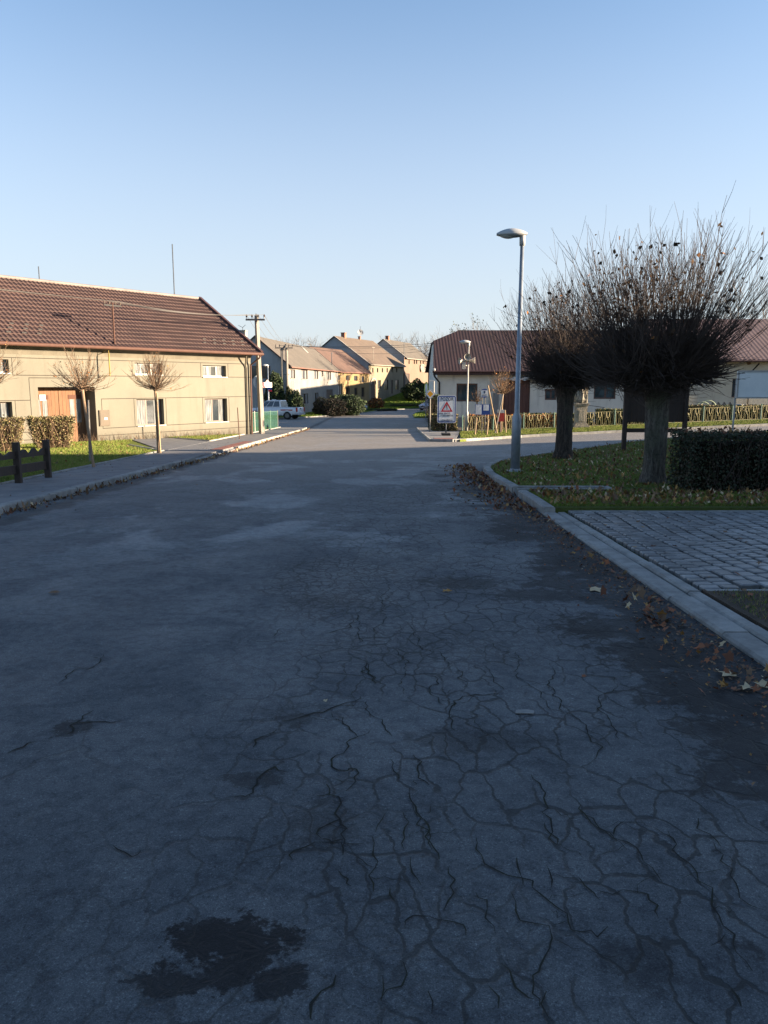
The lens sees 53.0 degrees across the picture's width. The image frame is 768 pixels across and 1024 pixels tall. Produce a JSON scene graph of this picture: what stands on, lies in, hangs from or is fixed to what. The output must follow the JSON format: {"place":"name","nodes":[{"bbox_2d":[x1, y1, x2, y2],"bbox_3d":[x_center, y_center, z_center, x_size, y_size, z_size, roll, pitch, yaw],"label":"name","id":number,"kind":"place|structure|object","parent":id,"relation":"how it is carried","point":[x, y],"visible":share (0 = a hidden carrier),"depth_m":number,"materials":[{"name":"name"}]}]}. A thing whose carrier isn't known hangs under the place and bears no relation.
{"place":"outdoors","nodes":[
{"label":"outdoors","id":0,"kind":"place"},
{"bbox_2d":[0,439,156,482],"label":"verge","id":1,"kind":"structure","parent":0,"point":[132,442],"depth_m":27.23,"materials":[{"name":"green plant"}]},
{"bbox_2d":[0,343,23,386],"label":"young tree","id":2,"kind":"object","parent":1,"relation":"on","point":[2,375],"visible":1,"depth_m":18.39,"materials":[{"name":"brown plant"}]},
{"bbox_2d":[0,414,26,450],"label":"clipped hedge","id":3,"kind":"object","parent":1,"relation":"on","point":[10,433],"visible":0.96,"depth_m":24.92,"materials":[{"name":"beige plant"}]},
{"bbox_2d":[24,414,78,448],"bbox_3d":[-11.724,-2.780,27.162,2.000,1.332,1.652,-3,10,-19],"label":"clipped hedge","id":4,"kind":"object","parent":1,"relation":"on","point":[52,428],"visible":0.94,"depth_m":27.00,"materials":[{"name":"green plant"}]},
{"bbox_2d":[87,400,90,460],"bbox_3d":[-7.916,-2.129,20.675,0.105,1.741,0.066,0,9,0],"label":"tree stake","id":5,"kind":"object","parent":1,"relation":"on","point":[88,412],"visible":0.43,"depth_m":20.59,"materials":[{"name":"wood"}]},
{"bbox_2d":[0,427,303,503],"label":"pavement","id":6,"kind":"structure","parent":0,"point":[26,488],"depth_m":18.43,"materials":[{"name":"grey concrete"}]},
{"bbox_2d":[0,440,51,482],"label":"rail fence","id":7,"kind":"object","parent":6,"relation":"on","point":[17,468],"visible":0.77,"depth_m":15.17,"materials":[{"name":"brown wood"}]},
{"bbox_2d":[48,341,117,466],"bbox_3d":[-7.248,-2.549,18.605,1.583,3.143,1.374,6,11,32],"label":"young tree","id":8,"kind":"object","parent":6,"relation":"on","point":[82,385],"visible":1,"depth_m":18.48,"materials":[{"name":"brown plant"}]},
{"bbox_2d":[123,339,190,452],"bbox_3d":[-7.164,-3.566,24.051,2.084,3.665,1.866,0,9,0],"label":"young tree","id":9,"kind":"object","parent":6,"relation":"on","point":[155,376],"visible":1,"depth_m":23.99,"materials":[{"name":"brown plant"}]},
{"bbox_2d":[156,393,160,452],"bbox_3d":[-7.096,-2.746,24.250,0.067,1.982,0.131,-8,12,-38],"label":"tree stake","id":10,"kind":"object","parent":6,"relation":"on","point":[159,440],"visible":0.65,"depth_m":24.22,"materials":[{"name":"brown wood"}]},
{"bbox_2d":[211,441,252,449],"bbox_3d":[-5.690,-2.543,29.330,0.420,0.200,6.303,0,9,0],"label":"tactile strip","id":11,"kind":"object","parent":6,"relation":"on","point":[230,446],"visible":0.85,"depth_m":28.86,"materials":[{"name":"red concrete"}]},
{"bbox_2d":[246,314,264,433],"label":"utility pole","id":12,"kind":"object","parent":6,"relation":"on","point":[259,390],"visible":0.94,"depth_m":40.67,"materials":[{"name":"concrete"}]},
{"bbox_2d":[132,438,209,450],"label":"house path","id":13,"kind":"structure","parent":0,"point":[170,443],"depth_m":31.23,"materials":[{"name":"grey concrete"}]},
{"bbox_2d":[253,427,273,431],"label":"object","id":14,"kind":"object","parent":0,"point":[257,428],"visible":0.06,"depth_m":50.68,"materials":[{"name":"green metal"}]},
{"bbox_2d":[252,410,277,431],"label":"fence","id":15,"kind":"object","parent":14,"relation":"on","point":[270,411],"visible":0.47,"depth_m":48.85,"materials":[{"name":"green metal"}]},
{"bbox_2d":[253,409,427,426],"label":"road beyond","id":16,"kind":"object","parent":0,"point":[402,418],"visible":0.08,"depth_m":66.61,"materials":[{"name":"asphalt"}]},
{"bbox_2d":[253,376,256,424],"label":"round sign","id":17,"kind":"object","parent":16,"relation":"on","point":[255,381],"visible":0.65,"depth_m":59.15,"materials":[{"name":"metal"}]},
{"bbox_2d":[252,399,304,418],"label":"pickup truck","id":18,"kind":"object","parent":16,"relation":"on","point":[283,409],"visible":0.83,"depth_m":71.68,"materials":[{"name":"white metal"}]},
{"bbox_2d":[705,277,767,318],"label":"bare tree","id":19,"kind":"object","parent":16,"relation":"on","point":[745,303],"visible":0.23,"depth_m":73.03,"materials":[{"name":"brown plant"}]},
{"bbox_2d":[271,393,427,416],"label":"lawn","id":20,"kind":"structure","parent":0,"point":[369,411],"depth_m":124.42,"materials":[{"name":"green plant"}]},
{"bbox_2d":[264,370,284,415],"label":"conifer shrub","id":21,"kind":"object","parent":20,"relation":"on","point":[277,392],"visible":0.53,"depth_m":77.14,"materials":[{"name":"green plant"}]},
{"bbox_2d":[275,344,292,389],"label":"utility pole","id":22,"kind":"object","parent":20,"relation":"on","point":[286,349],"visible":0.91,"depth_m":77.98,"materials":[{"name":"concrete"}]},
{"bbox_2d":[284,386,292,403],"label":"conifer shrub","id":23,"kind":"object","parent":20,"relation":"on","point":[288,391],"visible":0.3,"depth_m":77.06,"materials":[{"name":"green plant"}]},
{"bbox_2d":[287,389,304,415],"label":"conifer shrub","id":24,"kind":"object","parent":20,"relation":"on","point":[295,398],"visible":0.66,"depth_m":76.02,"materials":[{"name":"green plant"}]},
{"bbox_2d":[312,397,347,415],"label":"sprawling shrub","id":25,"kind":"object","parent":20,"relation":"on","point":[329,407],"visible":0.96,"depth_m":80.55,"materials":[{"name":"green plant"}]},
{"bbox_2d":[330,394,366,415],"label":"sprawling shrub","id":26,"kind":"object","parent":20,"relation":"on","point":[354,406],"visible":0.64,"depth_m":82.91,"materials":[{"name":"green plant"}]},
{"bbox_2d":[367,397,384,407],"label":"reddish shrub","id":27,"kind":"object","parent":20,"relation":"on","point":[374,403],"visible":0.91,"depth_m":110.00,"materials":[{"name":"brown plant"}]},
{"bbox_2d":[400,378,425,400],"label":"round shrub","id":28,"kind":"object","parent":20,"relation":"on","point":[413,390],"visible":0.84,"depth_m":125.36,"materials":[{"name":"green plant"}]},
{"bbox_2d":[449,313,485,332],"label":"bare tree","id":29,"kind":"object","parent":20,"relation":"on","point":[452,331],"visible":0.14,"depth_m":115.44,"materials":[{"name":"brown plant"}]},
{"bbox_2d":[0,427,767,1023],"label":"road","id":30,"kind":"structure","parent":0,"point":[180,587],"depth_m":3.46,"materials":[{"name":"grey asphalt"}]},
{"bbox_2d":[0,457,194,513],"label":"kerb","id":31,"kind":"structure","parent":30,"relation":"on","point":[5,506],"depth_m":14.35,"materials":[{"name":"concrete"}]},
{"bbox_2d":[0,428,309,518],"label":"fallen leaves","id":32,"kind":"object","parent":30,"relation":"on","point":[11,511],"visible":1,"depth_m":16.37,"materials":[{"name":"orange plant"}]},
{"bbox_2d":[234,426,306,448],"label":"kerb","id":33,"kind":"structure","parent":30,"relation":"on","point":[256,442],"depth_m":34.62,"materials":[{"name":"grey concrete"}]},
{"bbox_2d":[8,583,762,1018],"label":"road cracks","id":34,"kind":"object","parent":30,"relation":"on","point":[458,829],"visible":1,"depth_m":2.85,"materials":[{"name":"black asphalt"}]},
{"bbox_2d":[438,463,767,784],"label":"fallen leaves","id":35,"kind":"object","parent":30,"relation":"on","point":[728,656],"visible":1,"depth_m":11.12,"materials":[{"name":"orange plant"}]},
{"bbox_2d":[543,512,767,666],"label":"kerb","id":36,"kind":"structure","parent":30,"relation":"on","point":[743,640],"depth_m":6.25,"materials":[{"name":"concrete"}]},
{"bbox_2d":[619,601,736,693],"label":"fallen leaves","id":37,"kind":"object","parent":30,"relation":"on","point":[725,670],"visible":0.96,"depth_m":5.15,"materials":[{"name":"orange plant"}]},
{"bbox_2d":[0,0,767,355],"label":"sky","id":38,"kind":"structure","parent":0,"point":[322,169],"materials":[{"name":"blue"}]},
{"bbox_2d":[419,428,458,441],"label":"apron","id":39,"kind":"object","parent":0,"point":[437,434],"visible":0.46,"depth_m":41.29,"materials":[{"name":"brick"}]},
{"bbox_2d":[425,389,434,431],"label":"priority sign","id":40,"kind":"object","parent":39,"relation":"on","point":[429,393],"visible":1,"depth_m":43.53,"materials":[{"name":"metal"}]},
{"bbox_2d":[427,413,459,430],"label":"clipped hedge","id":41,"kind":"object","parent":39,"relation":"on","point":[436,426],"visible":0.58,"depth_m":45.26,"materials":[{"name":"green plant"}]},
{"bbox_2d":[437,395,455,435],"bbox_3d":[3.105,-4.817,38.444,0.774,1.983,0.834,-7,12,-37],"label":"warning sign","id":42,"kind":"object","parent":39,"relation":"on","point":[446,409],"visible":1,"depth_m":38.34,"materials":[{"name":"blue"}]},
{"bbox_2d":[515,709,533,713],"bbox_3d":[0.739,1.047,4.043,0.105,0.006,0.051,0,9,0],"label":"stone chip","id":43,"kind":"object","parent":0,"point":[524,711],"visible":1,"depth_m":4.04,"materials":[{"name":"stone"}]},
{"bbox_2d":[457,421,691,430],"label":"garden","id":44,"kind":"object","parent":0,"point":[459,428],"visible":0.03,"depth_m":49.22,"materials":[{"name":"plant"}]},
{"bbox_2d":[468,413,537,429],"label":"beech shrub","id":45,"kind":"object","parent":44,"relation":"on","point":[471,417],"visible":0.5,"depth_m":45.60,"materials":[{"name":"orange plant"}]},
{"bbox_2d":[535,413,556,427],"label":"beech shrub","id":46,"kind":"object","parent":44,"relation":"on","point":[546,423],"visible":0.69,"depth_m":45.48,"materials":[{"name":"orange plant"}]},
{"bbox_2d":[520,412,593,427],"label":"clipped hedge","id":47,"kind":"object","parent":44,"relation":"on","point":[588,418],"visible":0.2,"depth_m":46.00,"materials":[{"name":"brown plant"}]},
{"bbox_2d":[594,408,643,424],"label":"clipped hedge","id":48,"kind":"object","parent":44,"relation":"on","point":[605,417],"visible":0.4,"depth_m":46.09,"materials":[{"name":"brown plant"}]},
{"bbox_2d":[688,404,767,420],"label":"clipped hedge","id":49,"kind":"object","parent":44,"relation":"on","point":[710,408],"visible":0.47,"depth_m":46.65,"materials":[{"name":"brown plant"}]},
{"bbox_2d":[418,426,767,510],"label":"road crossing","id":50,"kind":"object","parent":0,"point":[479,454],"visible":0.17,"depth_m":30.96,"materials":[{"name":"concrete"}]},
{"bbox_2d":[483,457,518,493],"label":"kerb","id":51,"kind":"structure","parent":50,"relation":"on","point":[499,479],"depth_m":16.27,"materials":[{"name":"concrete"}]},
{"bbox_2d":[518,490,554,513],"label":"kerb","id":52,"kind":"structure","parent":50,"relation":"on","point":[542,506],"depth_m":12.20,"materials":[{"name":"concrete"}]},
{"bbox_2d":[513,486,611,496],"bbox_3d":[3.225,-0.352,13.855,1.730,0.190,0.450,0,9,0],"label":"drain channel","id":53,"kind":"object","parent":50,"relation":"on","point":[516,489],"visible":0.27,"depth_m":13.97,"materials":[{"name":"concrete"}]},
{"bbox_2d":[521,437,672,456],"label":"kerb","id":54,"kind":"structure","parent":50,"relation":"on","point":[580,448],"depth_m":26.65,"materials":[{"name":"concrete"}]},
{"bbox_2d":[430,423,767,441],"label":"kerb","id":55,"kind":"structure","parent":50,"relation":"on","point":[548,434],"depth_m":37.56,"materials":[{"name":"concrete"}]},
{"bbox_2d":[459,419,767,441],"bbox_3d":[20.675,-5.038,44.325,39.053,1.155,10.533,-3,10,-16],"label":"lawn","id":56,"kind":"structure","parent":0,"point":[462,440],"depth_m":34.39,"materials":[{"name":"green plant"}]},
{"bbox_2d":[459,340,470,430],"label":"street lamp","id":57,"kind":"object","parent":56,"relation":"on","point":[466,412],"visible":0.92,"depth_m":44.02,"materials":[{"name":"grey metal"}]},
{"bbox_2d":[469,388,481,432],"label":"young tree","id":58,"kind":"object","parent":56,"relation":"on","point":[477,400],"visible":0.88,"depth_m":40.73,"materials":[{"name":"brown plant"}]},
{"bbox_2d":[475,404,489,430],"bbox_3d":[5.030,-4.726,39.400,0.767,1.562,0.096,0,9,0],"label":"timetable board","id":59,"kind":"object","parent":56,"relation":"on","point":[482,409],"visible":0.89,"depth_m":39.28,"materials":[{"name":"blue metal"}]},
{"bbox_2d":[481,389,487,432],"bbox_3d":[5.188,-5.200,39.927,0.348,2.346,0.086,0,9,0],"label":"bus stop sign","id":60,"kind":"object","parent":56,"relation":"on","point":[484,393],"visible":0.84,"depth_m":39.75,"materials":[{"name":"metal"}]},
{"bbox_2d":[497,410,504,431],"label":"litter bin","id":61,"kind":"object","parent":56,"relation":"on","point":[501,417],"visible":0.72,"depth_m":40.34,"materials":[{"name":"red metal"}]},
{"bbox_2d":[489,369,522,431],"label":"young tree","id":62,"kind":"object","parent":56,"relation":"on","point":[501,390],"visible":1,"depth_m":40.84,"materials":[{"name":"brown plant"}]},
{"bbox_2d":[573,390,589,427],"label":"statue","id":63,"kind":"object","parent":56,"relation":"on","point":[580,415],"visible":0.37,"depth_m":43.37,"materials":[{"name":"stone"}]},
{"bbox_2d":[462,404,767,430],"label":"loop fence","id":64,"kind":"object","parent":56,"relation":"on","point":[554,424],"visible":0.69,"depth_m":45.18,"materials":[{"name":"wood"}]},
{"bbox_2d":[491,432,767,505],"bbox_3d":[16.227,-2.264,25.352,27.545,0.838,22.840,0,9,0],"label":"lawn","id":65,"kind":"structure","parent":0,"point":[637,445],"depth_m":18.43,"materials":[{"name":"green plant"}]},
{"bbox_2d":[497,228,526,471],"bbox_3d":[2.821,-3.536,17.165,0.737,5.332,0.391,0,9,0],"label":"street lamp","id":66,"kind":"object","parent":65,"relation":"on","point":[510,233],"visible":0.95,"depth_m":17.16,"materials":[{"name":"metal"}]},
{"bbox_2d":[480,255,642,458],"bbox_3d":[5.099,-4.121,21.517,4.836,5.454,4.861,3,10,16],"label":"pollard tree","id":67,"kind":"object","parent":65,"relation":"on","point":[550,367],"visible":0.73,"depth_m":21.08,"materials":[{"name":"brown plant"}]},
{"bbox_2d":[493,436,767,504],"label":"fallen leaves","id":68,"kind":"object","parent":65,"relation":"on","point":[614,495],"visible":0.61,"depth_m":13.18,"materials":[{"name":"orange plant"}]},
{"bbox_2d":[501,181,767,483],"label":"pollard tree","id":69,"kind":"object","parent":65,"relation":"on","point":[656,364],"visible":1,"depth_m":13.98,"materials":[{"name":"brown plant"}]},
{"bbox_2d":[621,385,689,449],"bbox_3d":[8.843,-3.386,25.087,2.588,2.958,1.000,0,9,0],"label":"wooden notice board","id":70,"kind":"object","parent":65,"relation":"on","point":[633,410],"visible":0.21,"depth_m":25.07,"materials":[{"name":"brown wood"}]},
{"bbox_2d":[732,370,767,440],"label":"white board","id":71,"kind":"object","parent":65,"relation":"on","point":[754,385],"visible":0.82,"depth_m":23.69,"materials":[{"name":"white"}]},
{"bbox_2d":[534,493,767,513],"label":"lawn","id":72,"kind":"structure","parent":0,"point":[565,509],"depth_m":11.40,"materials":[{"name":"green plant"}]},
{"bbox_2d":[666,428,767,491],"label":"clipped hedge","id":73,"kind":"object","parent":72,"relation":"on","point":[741,462],"visible":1,"depth_m":13.27,"materials":[{"name":"green plant"}]},
{"bbox_2d":[665,424,764,433],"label":"fallen leaves","id":74,"kind":"object","parent":73,"relation":"on","point":[723,431],"visible":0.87,"depth_m":13.78,"materials":[{"name":"orange plant"}]},
{"bbox_2d":[568,511,767,591],"bbox_3d":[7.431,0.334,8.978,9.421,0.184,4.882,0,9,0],"label":"driveway","id":75,"kind":"structure","parent":0,"point":[694,562],"depth_m":8.82,"materials":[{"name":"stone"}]},
{"bbox_2d":[701,588,767,630],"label":"lawn","id":76,"kind":"structure","parent":0,"point":[754,618],"depth_m":6.08,"materials":[{"name":"plant"}]},
{"bbox_3d":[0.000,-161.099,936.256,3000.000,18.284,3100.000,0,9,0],"label":"ground","id":77,"kind":"structure","parent":0,"visible":0},
{"bbox_2d":[0,450,163,484],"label":"edging","id":78,"kind":"object","parent":77,"relation":"on","point":[30,477],"visible":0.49,"depth_m":18.37,"materials":[{"name":"concrete"}]},
{"bbox_2d":[0,244,263,443],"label":"long house","id":79,"kind":"structure","parent":77,"relation":"on","point":[208,357],"depth_m":34.45,"materials":[{"name":"beige paint"}]},
{"bbox_2d":[0,402,15,425],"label":"window","id":80,"kind":"structure","parent":79,"relation":"in","point":[4,406],"depth_m":29.98,"materials":[{"name":"white glass"}]},
{"bbox_2d":[134,363,159,375],"bbox_3d":[-10.709,-6.458,34.854,0.315,0.554,1.545,7,12,36],"label":"window","id":81,"kind":"structure","parent":79,"relation":"in","point":[136,367],"depth_m":34.74,"materials":[{"name":"white glass"}]},
{"bbox_2d":[136,399,162,426],"bbox_3d":[-10.709,-4.544,35.172,0.315,1.218,1.545,7,12,36],"label":"window","id":82,"kind":"structure","parent":79,"relation":"in","point":[145,407],"depth_m":35.21,"materials":[{"name":"white glass"}]},
{"bbox_2d":[203,365,227,377],"bbox_3d":[-8.398,-6.911,37.902,0.315,0.581,1.554,7,12,36],"label":"window","id":83,"kind":"structure","parent":79,"relation":"in","point":[208,371],"depth_m":38.02,"materials":[{"name":"white glass"}]},
{"bbox_2d":[205,398,228,422],"bbox_3d":[-8.385,-5.037,38.231,0.315,1.179,1.507,7,12,36],"label":"window","id":84,"kind":"structure","parent":79,"relation":"in","point":[214,408],"depth_m":38.37,"materials":[{"name":"white glass"}]},
{"bbox_2d":[238,325,341,412],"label":"terraced house","id":85,"kind":"structure","parent":77,"relation":"on","point":[313,374],"depth_m":87.64,"materials":[{"name":"grey paint"}]},
{"bbox_2d":[251,366,269,378],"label":"window","id":86,"kind":"structure","parent":85,"relation":"in","point":[264,368],"depth_m":79.40,"materials":[{"name":"white glass"}]},
{"bbox_2d":[253,408,417,418],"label":"kerb","id":87,"kind":"structure","parent":77,"relation":"on","point":[319,416],"depth_m":77.63,"materials":[{"name":"concrete"}]},
{"bbox_2d":[309,347,371,405],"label":"terraced house","id":88,"kind":"structure","parent":77,"relation":"on","point":[353,377],"depth_m":114.75,"materials":[{"name":"yellow paint"}]},
{"bbox_2d":[320,329,405,402],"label":"terraced house","id":89,"kind":"structure","parent":77,"relation":"on","point":[381,365],"depth_m":126.31,"materials":[{"name":"beige paint"}]},
{"bbox_2d":[377,336,427,386],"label":"terraced house","id":90,"kind":"structure","parent":77,"relation":"on","point":[412,369],"depth_m":140.42,"materials":[{"name":"paint"}]},
{"bbox_2d":[407,336,429,368],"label":"bare tree","id":91,"kind":"object","parent":77,"relation":"on","point":[427,349],"visible":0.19,"depth_m":118.04,"materials":[{"name":"brown plant"}]},
{"bbox_2d":[413,393,444,429],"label":"shrub","id":92,"kind":"object","parent":77,"relation":"on","point":[433,404],"visible":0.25,"depth_m":46.88,"materials":[{"name":"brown plant"}]},
{"bbox_2d":[425,330,623,426],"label":"corner house","id":93,"kind":"structure","parent":77,"relation":"on","point":[446,372],"depth_m":52.54,"materials":[{"name":"white paint"}]},
{"bbox_2d":[456,384,476,400],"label":"window","id":94,"kind":"structure","parent":93,"relation":"in","point":[461,393],"depth_m":52.49,"materials":[{"name":"black glass"}]},
{"bbox_2d":[503,380,529,423],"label":"garage door","id":95,"kind":"structure","parent":93,"relation":"in","point":[508,399],"depth_m":52.59,"materials":[{"name":"brown wood"}]},
{"bbox_2d":[545,389,555,399],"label":"window","id":96,"kind":"structure","parent":93,"relation":"in","point":[550,394],"depth_m":52.52,"materials":[{"name":"black glass"}]},
{"bbox_2d":[594,381,615,398],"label":"window","id":97,"kind":"structure","parent":93,"relation":"in","point":[602,392],"depth_m":52.50,"materials":[{"name":"black glass"}]},
{"bbox_2d":[557,512,699,593],"bbox_3d":[2.618,0.428,8.941,0.125,0.336,4.888,0,9,0],"label":"channel stone","id":98,"kind":"object","parent":77,"relation":"on","point":[674,581],"visible":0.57,"depth_m":7.86,"materials":[{"name":"concrete"}]},
{"bbox_2d":[568,510,767,513],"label":"edging","id":99,"kind":"object","parent":77,"relation":"on","point":[632,511],"visible":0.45,"depth_m":11.38,"materials":[{"name":"concrete"}]},
{"bbox_2d":[634,319,767,407],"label":"cottage","id":100,"kind":"structure","parent":77,"relation":"on","point":[759,342],"depth_m":52.06,"materials":[{"name":"grey paint"}]},
{"bbox_2d":[687,592,767,644],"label":"channel stone","id":101,"kind":"object","parent":77,"relation":"on","point":[757,631],"visible":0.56,"depth_m":5.73,"materials":[{"name":"concrete"}]},
{"bbox_2d":[705,589,767,590],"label":"edging","id":102,"kind":"object","parent":77,"relation":"on","point":[735,589],"visible":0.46,"depth_m":6.52,"materials":[{"name":"concrete"}]},
{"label":"verge strip","id":103,"kind":"structure","parent":0,"visible":0},
{"bbox_2d":[72,429,235,441],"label":"dry stems","id":104,"kind":"object","parent":103,"relation":"on","point":[152,436],"visible":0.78,"depth_m":34.61,"materials":[{"name":"brown plant"}]},
{"bbox_2d":[169,433,238,439],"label":"grass","id":105,"kind":"structure","parent":103,"relation":"on","point":[208,437],"depth_m":35.75,"materials":[{"name":"green plant"}]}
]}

